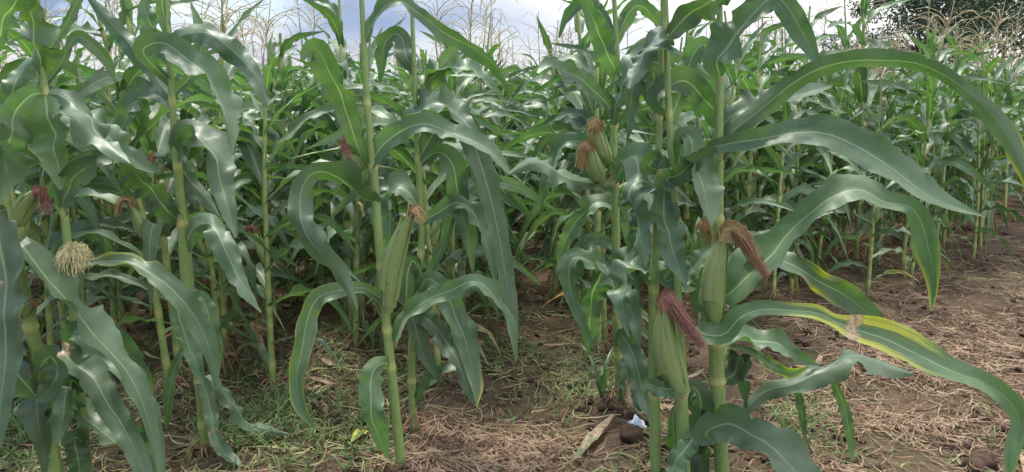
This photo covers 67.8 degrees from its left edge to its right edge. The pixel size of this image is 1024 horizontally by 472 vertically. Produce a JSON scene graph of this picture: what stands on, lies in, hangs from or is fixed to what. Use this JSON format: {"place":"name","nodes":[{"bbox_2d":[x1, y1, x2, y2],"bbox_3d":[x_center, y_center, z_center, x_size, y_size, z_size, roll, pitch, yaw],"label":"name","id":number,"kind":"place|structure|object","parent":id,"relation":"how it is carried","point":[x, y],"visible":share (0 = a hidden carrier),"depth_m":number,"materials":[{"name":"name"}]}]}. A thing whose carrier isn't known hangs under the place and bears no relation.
{"place":"outdoors","nodes":[
{"label":"outdoors","id":0,"kind":"place"},
{"bbox_2d":[0,164,1023,471],"bbox_3d":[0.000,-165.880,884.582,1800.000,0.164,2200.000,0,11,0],"label":"ground","id":1,"kind":"structure","parent":0,"point":[890,392],"depth_m":4.01,"materials":[{"name":"soil"}]},
{"bbox_2d":[7,17,124,348],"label":"maize plant","id":2,"kind":"object","parent":1,"relation":"on","point":[85,203],"visible":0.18,"depth_m":3.59,"materials":[{"name":"green plant"}]},
{"bbox_2d":[5,16,134,400],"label":"maize plant","id":3,"kind":"object","parent":1,"relation":"on","point":[78,225],"visible":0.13,"depth_m":3.56,"materials":[{"name":"green plant"}]},
{"bbox_2d":[14,9,138,343],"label":"maize plant","id":4,"kind":"object","parent":1,"relation":"on","point":[96,252],"visible":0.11,"depth_m":4.05,"materials":[{"name":"green plant"}]},
{"bbox_2d":[0,0,163,471],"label":"maize plant","id":5,"kind":"object","parent":1,"relation":"on","point":[42,418],"visible":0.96,"depth_m":2.40,"materials":[{"name":"green plant"}]},
{"bbox_2d":[2,39,168,382],"bbox_3d":[-2.211,-0.072,3.559,1.223,1.766,0.469,-6,12,-29],"label":"maize plant","id":6,"kind":"object","parent":1,"relation":"on","point":[96,182],"visible":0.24,"depth_m":3.62,"materials":[{"name":"green plant"}]},
{"bbox_2d":[0,0,218,471],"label":"maize plant","id":7,"kind":"object","parent":1,"relation":"on","point":[41,120],"visible":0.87,"depth_m":2.47,"materials":[{"name":"green plant"}]},
{"bbox_2d":[25,0,210,332],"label":"maize plant","id":8,"kind":"object","parent":1,"relation":"on","point":[143,278],"visible":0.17,"depth_m":4.41,"materials":[{"name":"green plant"}]},
{"bbox_2d":[24,50,217,323],"bbox_3d":[-2.240,-0.178,4.209,0.447,1.684,1.167,10,14,42],"label":"maize plant","id":9,"kind":"object","parent":1,"relation":"on","point":[101,211],"visible":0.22,"depth_m":4.24,"materials":[{"name":"green plant"}]},
{"bbox_2d":[21,0,223,379],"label":"maize plant","id":10,"kind":"object","parent":1,"relation":"on","point":[154,140],"visible":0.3,"depth_m":3.44,"materials":[{"name":"green plant"}]},
{"bbox_2d":[63,0,210,315],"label":"maize plant","id":11,"kind":"object","parent":1,"relation":"on","point":[139,295],"visible":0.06,"depth_m":4.82,"materials":[{"name":"green plant"}]},
{"bbox_2d":[0,0,295,394],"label":"maize plant","id":12,"kind":"object","parent":1,"relation":"on","point":[137,214],"visible":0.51,"depth_m":3.41,"materials":[{"name":"green plant"}]},
{"bbox_2d":[79,97,242,322],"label":"maize plant","id":13,"kind":"object","parent":1,"relation":"on","point":[150,217],"visible":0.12,"depth_m":4.64,"materials":[{"name":"green plant"}]},
{"bbox_2d":[77,18,251,269],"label":"maize plant","id":14,"kind":"object","parent":1,"relation":"on","point":[210,114],"visible":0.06,"depth_m":5.02,"materials":[{"name":"green plant"}]},
{"bbox_2d":[88,0,288,465],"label":"maize plant","id":15,"kind":"object","parent":1,"relation":"on","point":[167,47],"visible":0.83,"depth_m":2.85,"materials":[{"name":"green plant"}]},
{"bbox_2d":[88,0,314,353],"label":"maize plant","id":16,"kind":"object","parent":1,"relation":"on","point":[230,69],"visible":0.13,"depth_m":4.27,"materials":[{"name":"green plant"}]},
{"bbox_2d":[122,82,292,371],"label":"maize plant","id":17,"kind":"object","parent":1,"relation":"on","point":[188,111],"visible":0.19,"depth_m":3.86,"materials":[{"name":"green plant"}]},
{"bbox_2d":[142,0,307,350],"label":"maize plant","id":18,"kind":"object","parent":1,"relation":"on","point":[199,160],"visible":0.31,"depth_m":4.18,"materials":[{"name":"green plant"}]},
{"bbox_2d":[160,0,296,328],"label":"maize plant","id":19,"kind":"object","parent":1,"relation":"on","point":[254,200],"visible":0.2,"depth_m":4.55,"materials":[{"name":"green plant"}]},
{"bbox_2d":[115,50,406,392],"bbox_3d":[-1.142,-0.029,3.655,1.144,1.670,0.763,3,11,18],"label":"maize plant","id":20,"kind":"object","parent":1,"relation":"on","point":[257,163],"visible":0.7,"depth_m":3.64,"materials":[{"name":"green plant"}]},
{"bbox_2d":[226,0,306,323],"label":"maize plant","id":21,"kind":"object","parent":1,"relation":"on","point":[260,133],"visible":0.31,"depth_m":4.62,"materials":[{"name":"green plant"}]},
{"bbox_2d":[198,46,343,312],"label":"maize plant","id":22,"kind":"object","parent":1,"relation":"on","point":[244,88],"visible":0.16,"depth_m":4.96,"materials":[{"name":"green plant"}]},
{"bbox_2d":[235,31,336,301],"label":"maize plant","id":23,"kind":"object","parent":1,"relation":"on","point":[270,46],"visible":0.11,"depth_m":5.42,"materials":[{"name":"green plant"}]},
{"bbox_2d":[235,31,339,301],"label":"maize plant","id":24,"kind":"object","parent":1,"relation":"on","point":[285,72],"visible":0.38,"depth_m":4.97,"materials":[{"name":"green plant"}]},
{"bbox_2d":[239,0,354,277],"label":"maize plant","id":25,"kind":"object","parent":1,"relation":"on","point":[307,255],"visible":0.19,"depth_m":5.88,"materials":[{"name":"green plant"}]},
{"bbox_2d":[230,55,377,279],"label":"maize plant","id":26,"kind":"object","parent":1,"relation":"on","point":[306,261],"visible":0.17,"depth_m":5.67,"materials":[{"name":"green plant"}]},
{"bbox_2d":[290,102,336,288],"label":"maize plant","id":27,"kind":"object","parent":1,"relation":"on","point":[314,157],"visible":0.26,"depth_m":5.40,"materials":[{"name":"green plant"}]},
{"bbox_2d":[269,26,414,356],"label":"maize plant","id":28,"kind":"object","parent":1,"relation":"on","point":[359,238],"visible":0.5,"depth_m":4.12,"materials":[{"name":"green plant"}]},
{"bbox_2d":[252,17,441,320],"bbox_3d":[-1.058,-0.360,4.937,0.896,2.045,1.206,5,12,26],"label":"maize plant","id":29,"kind":"object","parent":1,"relation":"on","point":[335,244],"visible":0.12,"depth_m":4.79,"materials":[{"name":"green plant"}]},
{"bbox_2d":[267,57,438,307],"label":"maize plant","id":30,"kind":"object","parent":1,"relation":"on","point":[320,132],"visible":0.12,"depth_m":5.02,"materials":[{"name":"green plant"}]},
{"bbox_2d":[294,0,414,324],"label":"maize plant","id":31,"kind":"object","parent":1,"relation":"on","point":[329,11],"visible":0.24,"depth_m":4.46,"materials":[{"name":"green plant"}]},
{"bbox_2d":[271,22,437,258],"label":"maize plant","id":32,"kind":"object","parent":1,"relation":"on","point":[311,143],"visible":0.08,"depth_m":5.28,"materials":[{"name":"green plant"}]},
{"bbox_2d":[281,31,428,318],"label":"maize plant","id":33,"kind":"object","parent":1,"relation":"on","point":[329,125],"visible":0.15,"depth_m":4.55,"materials":[{"name":"green plant"}]},
{"bbox_2d":[287,0,517,467],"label":"maize plant","id":34,"kind":"object","parent":1,"relation":"on","point":[328,75],"visible":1,"depth_m":2.67,"materials":[{"name":"green plant"}]},
{"bbox_2d":[289,53,532,365],"bbox_3d":[-0.457,-0.162,4.068,1.158,1.690,0.772,4,12,21],"label":"maize plant","id":35,"kind":"object","parent":1,"relation":"on","point":[398,109],"visible":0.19,"depth_m":3.95,"materials":[{"name":"green plant"}]},
{"bbox_2d":[305,36,538,377],"bbox_3d":[-0.397,-0.089,3.708,1.162,1.678,0.446,-3,11,-17],"label":"maize plant","id":36,"kind":"object","parent":1,"relation":"on","point":[400,153],"visible":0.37,"depth_m":3.68,"materials":[{"name":"green plant"}]},
{"bbox_2d":[374,0,517,442],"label":"maize plant","id":37,"kind":"object","parent":1,"relation":"on","point":[456,344],"visible":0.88,"depth_m":3.02,"materials":[{"name":"green plant"}]},
{"bbox_2d":[363,68,535,322],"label":"maize plant","id":38,"kind":"object","parent":1,"relation":"on","point":[484,115],"visible":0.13,"depth_m":4.51,"materials":[{"name":"green plant"}]},
{"bbox_2d":[384,30,532,327],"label":"maize plant","id":39,"kind":"object","parent":1,"relation":"on","point":[455,86],"visible":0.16,"depth_m":4.39,"materials":[{"name":"green plant"}]},
{"bbox_2d":[381,0,537,279],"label":"maize plant","id":40,"kind":"object","parent":1,"relation":"on","point":[482,266],"visible":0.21,"depth_m":5.05,"materials":[{"name":"green plant"}]},
{"bbox_2d":[379,74,549,308],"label":"maize plant","id":41,"kind":"object","parent":1,"relation":"on","point":[508,199],"visible":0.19,"depth_m":4.88,"materials":[{"name":"green plant"}]},
{"bbox_2d":[367,107,561,360],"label":"maize plant","id":42,"kind":"object","parent":1,"relation":"on","point":[510,184],"visible":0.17,"depth_m":3.97,"materials":[{"name":"green plant"}]},
{"bbox_2d":[439,0,536,264],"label":"maize plant","id":43,"kind":"object","parent":1,"relation":"on","point":[479,80],"visible":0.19,"depth_m":5.58,"materials":[{"name":"green plant"}]},
{"bbox_2d":[454,0,541,262],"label":"maize plant","id":44,"kind":"object","parent":1,"relation":"on","point":[509,69],"visible":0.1,"depth_m":6.00,"materials":[{"name":"green plant"}]},
{"bbox_2d":[438,65,564,274],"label":"maize plant","id":45,"kind":"object","parent":1,"relation":"on","point":[496,120],"visible":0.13,"depth_m":5.50,"materials":[{"name":"green plant"}]},
{"bbox_2d":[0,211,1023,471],"bbox_3d":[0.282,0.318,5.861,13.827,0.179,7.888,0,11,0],"label":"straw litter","id":46,"kind":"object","parent":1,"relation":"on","point":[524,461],"visible":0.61,"depth_m":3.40,"materials":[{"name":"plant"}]},
{"bbox_2d":[0,206,1023,471],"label":"grass clippings","id":47,"kind":"object","parent":1,"relation":"on","point":[332,436],"depth_m":3.53,"materials":[{"name":"plant"}]},
{"bbox_2d":[0,4,1023,221],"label":"maize field","id":48,"kind":"structure","parent":1,"relation":"on","point":[1017,95],"depth_m":9.83,"materials":[{"name":"green plant"}]},
{"bbox_2d":[0,213,1023,471],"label":"soil crumbs","id":49,"kind":"object","parent":1,"relation":"on","point":[584,407],"visible":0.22,"depth_m":3.58,"materials":[{"name":"soil"}]},
{"bbox_2d":[0,210,1023,471],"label":"grass weeds","id":50,"kind":"object","parent":1,"relation":"on","point":[20,436],"depth_m":3.45,"materials":[{"name":"plant"}]},
{"bbox_2d":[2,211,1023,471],"bbox_3d":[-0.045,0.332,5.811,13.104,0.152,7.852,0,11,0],"label":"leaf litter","id":51,"kind":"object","parent":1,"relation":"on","point":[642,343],"visible":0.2,"depth_m":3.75,"materials":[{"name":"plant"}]},
{"bbox_2d":[514,92,573,289],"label":"maize plant","id":52,"kind":"object","parent":1,"relation":"on","point":[527,175],"visible":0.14,"depth_m":5.51,"materials":[{"name":"green plant"}]},
{"bbox_2d":[479,73,617,303],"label":"maize plant","id":53,"kind":"object","parent":1,"relation":"on","point":[562,198],"visible":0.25,"depth_m":5.18,"materials":[{"name":"green plant"}]},
{"bbox_2d":[520,15,579,240],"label":"maize plant","id":54,"kind":"object","parent":1,"relation":"on","point":[546,41],"visible":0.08,"depth_m":6.27,"materials":[{"name":"green plant"}]},
{"bbox_2d":[507,36,610,284],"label":"maize plant","id":55,"kind":"object","parent":1,"relation":"on","point":[544,247],"visible":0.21,"depth_m":5.70,"materials":[{"name":"green plant"}]},
{"bbox_2d":[508,0,659,424],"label":"maize plant","id":56,"kind":"object","parent":1,"relation":"on","point":[599,152],"visible":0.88,"depth_m":3.32,"materials":[{"name":"green plant"}]},
{"bbox_2d":[569,414,613,464],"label":"fallen leaf","id":57,"kind":"object","parent":1,"relation":"on","point":[595,433],"visible":1,"depth_m":3.15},
{"bbox_2d":[566,345,623,398],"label":"seedling","id":58,"kind":"object","parent":1,"relation":"on","point":[601,382],"visible":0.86,"depth_m":3.56,"materials":[{"name":"green plant"}]},
{"bbox_2d":[508,0,695,312],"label":"maize plant","id":59,"kind":"object","parent":1,"relation":"on","point":[579,23],"visible":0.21,"depth_m":4.55,"materials":[{"name":"green plant"}]},
{"bbox_2d":[522,56,682,332],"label":"maize plant","id":60,"kind":"object","parent":1,"relation":"on","point":[579,123],"visible":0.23,"depth_m":4.57,"materials":[{"name":"green plant"}]},
{"bbox_2d":[520,90,689,313],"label":"maize plant","id":61,"kind":"object","parent":1,"relation":"on","point":[634,130],"visible":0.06,"depth_m":4.80,"materials":[{"name":"green plant"}]},
{"bbox_2d":[525,43,693,344],"bbox_3d":[0.540,-0.205,4.251,0.453,1.707,1.182,-8,13,-35],"label":"maize plant","id":62,"kind":"object","parent":1,"relation":"on","point":[566,127],"visible":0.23,"depth_m":4.29,"materials":[{"name":"green plant"}]},
{"bbox_2d":[500,0,724,355],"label":"maize plant","id":63,"kind":"object","parent":1,"relation":"on","point":[580,60],"visible":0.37,"depth_m":4.11,"materials":[{"name":"green plant"}]},
{"bbox_2d":[620,423,644,444],"bbox_3d":[0.491,0.813,3.111,0.102,0.086,0.125,2,11,8],"label":"soil clod","id":64,"kind":"object","parent":1,"relation":"on","point":[630,433],"visible":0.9,"depth_m":3.07,"materials":[{"name":"soil"}]},
{"bbox_2d":[558,0,742,288],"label":"maize plant","id":65,"kind":"object","parent":1,"relation":"on","point":[647,137],"visible":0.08,"depth_m":5.51,"materials":[{"name":"green plant"}]},
{"bbox_2d":[607,0,696,471],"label":"maize plant","id":66,"kind":"object","parent":1,"relation":"on","point":[633,192],"visible":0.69,"depth_m":2.66,"materials":[{"name":"green plant"}]},
{"bbox_2d":[637,33,701,295],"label":"maize plant","id":67,"kind":"object","parent":1,"relation":"on","point":[685,238],"visible":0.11,"depth_m":5.19,"materials":[{"name":"green plant"}]},
{"bbox_2d":[624,0,730,471],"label":"maize plant","id":68,"kind":"object","parent":1,"relation":"on","point":[691,155],"visible":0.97,"depth_m":2.55,"materials":[{"name":"green plant"}]},
{"bbox_2d":[605,25,758,288],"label":"maize plant","id":69,"kind":"object","parent":1,"relation":"on","point":[730,249],"visible":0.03,"depth_m":5.20,"materials":[{"name":"green plant"}]},
{"bbox_2d":[661,64,728,300],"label":"maize plant","id":70,"kind":"object","parent":1,"relation":"on","point":[695,213],"visible":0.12,"depth_m":4.85,"materials":[{"name":"green plant"}]},
{"bbox_2d":[630,21,766,256],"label":"maize plant","id":71,"kind":"object","parent":1,"relation":"on","point":[730,75],"visible":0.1,"depth_m":4.61,"materials":[{"name":"green plant"}]},
{"bbox_2d":[663,77,784,324],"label":"maize plant","id":72,"kind":"object","parent":1,"relation":"on","point":[708,131],"visible":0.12,"depth_m":4.22,"materials":[{"name":"green plant"}]},
{"bbox_2d":[664,23,797,327],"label":"maize plant","id":73,"kind":"object","parent":1,"relation":"on","point":[744,201],"visible":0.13,"depth_m":4.43,"materials":[{"name":"green plant"}]},
{"bbox_2d":[675,11,810,256],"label":"maize plant","id":74,"kind":"object","parent":1,"relation":"on","point":[748,58],"visible":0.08,"depth_m":5.51,"materials":[{"name":"green plant"}]},
{"bbox_2d":[659,16,843,292],"bbox_3d":[1.603,-0.698,5.146,1.263,2.347,0.785,-1,11,-7],"label":"maize plant","id":75,"kind":"object","parent":1,"relation":"on","point":[749,84],"visible":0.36,"depth_m":5.16,"materials":[{"name":"green plant"}]},
{"bbox_2d":[730,124,773,230],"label":"maize plant","id":76,"kind":"object","parent":1,"relation":"on","point":[760,181],"visible":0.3,"depth_m":5.88,"materials":[{"name":"green plant"}]},
{"bbox_2d":[672,22,831,242],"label":"maize plant","id":77,"kind":"object","parent":1,"relation":"on","point":[781,58],"visible":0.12,"depth_m":5.87,"materials":[{"name":"green plant"}]},
{"bbox_2d":[727,32,805,251],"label":"maize plant","id":78,"kind":"object","parent":1,"relation":"on","point":[765,40],"visible":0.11,"depth_m":6.07,"materials":[{"name":"green plant"}]},
{"bbox_2d":[723,71,837,299],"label":"maize plant","id":79,"kind":"object","parent":1,"relation":"on","point":[792,192],"visible":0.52,"depth_m":5.00,"materials":[{"name":"green plant"}]},
{"bbox_2d":[739,107,840,267],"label":"maize plant","id":80,"kind":"object","parent":1,"relation":"on","point":[769,216],"visible":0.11,"depth_m":6.18,"materials":[{"name":"green plant"}]},
{"bbox_2d":[739,6,856,236],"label":"maize plant","id":81,"kind":"object","parent":1,"relation":"on","point":[838,161],"visible":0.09,"depth_m":6.36,"materials":[{"name":"green plant"}]},
{"bbox_2d":[744,72,862,305],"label":"maize plant","id":82,"kind":"object","parent":1,"relation":"on","point":[824,151],"visible":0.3,"depth_m":5.24,"materials":[{"name":"green plant"}]},
{"bbox_2d":[745,29,873,243],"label":"maize plant","id":83,"kind":"object","parent":1,"relation":"on","point":[788,40],"visible":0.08,"depth_m":6.49,"materials":[{"name":"green plant"}]},
{"bbox_2d":[755,119,866,283],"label":"maize plant","id":84,"kind":"object","parent":1,"relation":"on","point":[783,213],"visible":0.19,"depth_m":5.83,"materials":[{"name":"green plant"}]},
{"bbox_2d":[777,68,880,276],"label":"maize plant","id":85,"kind":"object","parent":1,"relation":"on","point":[824,167],"visible":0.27,"depth_m":5.92,"materials":[{"name":"green plant"}]},
{"bbox_2d":[799,0,911,261],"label":"maize plant","id":86,"kind":"object","parent":1,"relation":"on","point":[866,92],"visible":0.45,"depth_m":6.25,"materials":[{"name":"green plant"}]},
{"bbox_2d":[688,0,1023,471],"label":"maize plant","id":87,"kind":"object","parent":1,"relation":"on","point":[721,280],"visible":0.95,"depth_m":2.48,"materials":[{"name":"green plant"}]},
{"bbox_2d":[799,0,947,255],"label":"maize plant","id":88,"kind":"object","parent":1,"relation":"on","point":[842,32],"visible":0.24,"depth_m":6.57,"materials":[{"name":"green plant"}]},
{"bbox_2d":[817,30,948,297],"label":"maize plant","id":89,"kind":"object","parent":1,"relation":"on","point":[876,212],"visible":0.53,"depth_m":5.37,"materials":[{"name":"green plant"}]},
{"bbox_2d":[852,67,917,265],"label":"maize plant","id":90,"kind":"object","parent":1,"relation":"on","point":[882,223],"visible":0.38,"depth_m":6.23,"materials":[{"name":"green plant"}]},
{"bbox_2d":[849,30,924,236],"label":"maize plant","id":91,"kind":"object","parent":1,"relation":"on","point":[903,109],"visible":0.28,"depth_m":7.23,"materials":[{"name":"green plant"}]},
{"bbox_2d":[866,23,970,251],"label":"maize plant","id":92,"kind":"object","parent":1,"relation":"on","point":[942,53],"visible":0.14,"depth_m":6.65,"materials":[{"name":"green plant"}]},
{"bbox_2d":[861,0,986,282],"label":"maize plant","id":93,"kind":"object","parent":1,"relation":"on","point":[927,138],"visible":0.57,"depth_m":5.70,"materials":[{"name":"green plant"}]},
{"bbox_2d":[833,0,1014,79],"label":"tree","id":94,"kind":"object","parent":1,"relation":"on","point":[880,3],"visible":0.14,"depth_m":37.19,"materials":[{"name":"green plant"}]},
{"bbox_2d":[886,111,966,240],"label":"maize plant","id":95,"kind":"object","parent":1,"relation":"on","point":[952,185],"visible":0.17,"depth_m":6.73,"materials":[{"name":"green plant"}]},
{"bbox_2d":[842,34,1022,274],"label":"maize plant","id":96,"kind":"object","parent":1,"relation":"on","point":[962,165],"visible":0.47,"depth_m":5.93,"materials":[{"name":"green plant"}]},
{"bbox_2d":[897,51,995,266],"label":"maize plant","id":97,"kind":"object","parent":1,"relation":"on","point":[960,66],"visible":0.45,"depth_m":6.25,"materials":[{"name":"green plant"}]},
{"bbox_2d":[872,0,1023,84],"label":"tree","id":98,"kind":"object","parent":1,"relation":"on","point":[987,25],"visible":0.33,"depth_m":28.94,"materials":[{"name":"green plant"}]},
{"bbox_2d":[900,27,1002,204],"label":"maize plant","id":99,"kind":"object","parent":1,"relation":"on","point":[954,44],"visible":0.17,"depth_m":6.91,"materials":[{"name":"green plant"}]},
{"bbox_2d":[938,61,971,242],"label":"maize plant","id":100,"kind":"object","parent":1,"relation":"on","point":[948,168],"visible":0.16,"depth_m":7.23,"materials":[{"name":"green plant"}]},
{"bbox_2d":[890,0,1023,81],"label":"tree","id":101,"kind":"object","parent":1,"relation":"on","point":[913,12],"visible":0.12,"depth_m":34.28,"materials":[{"name":"green plant"}]},
{"bbox_2d":[905,0,1023,51],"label":"tree","id":102,"kind":"object","parent":1,"relation":"on","point":[964,8],"visible":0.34,"depth_m":30.94,"materials":[{"name":"green plant"}]},
{"bbox_2d":[926,44,1007,254],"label":"maize plant","id":103,"kind":"object","parent":1,"relation":"on","point":[985,85],"visible":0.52,"depth_m":6.98,"materials":[{"name":"green plant"}]},
{"bbox_2d":[961,451,998,471],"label":"soil clod","id":104,"kind":"object","parent":1,"relation":"on","point":[979,460],"visible":0.93,"depth_m":3.04,"materials":[{"name":"soil"}]},
{"bbox_2d":[936,28,1023,260],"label":"maize plant","id":105,"kind":"object","parent":1,"relation":"on","point":[969,149],"visible":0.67,"depth_m":6.59,"materials":[{"name":"green plant"}]},
{"bbox_2d":[958,0,1023,229],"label":"maize plant","id":106,"kind":"object","parent":1,"relation":"on","point":[996,74],"visible":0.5,"depth_m":7.67,"materials":[{"name":"green plant"}]},
{"bbox_2d":[962,60,1023,223],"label":"maize plant","id":107,"kind":"object","parent":1,"relation":"on","point":[1009,99],"visible":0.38,"depth_m":8.36,"materials":[{"name":"green plant"}]},
{"bbox_2d":[0,0,1023,83],"label":"sky","id":108,"kind":"structure","parent":0,"point":[513,11],"materials":[{"name":"white"}]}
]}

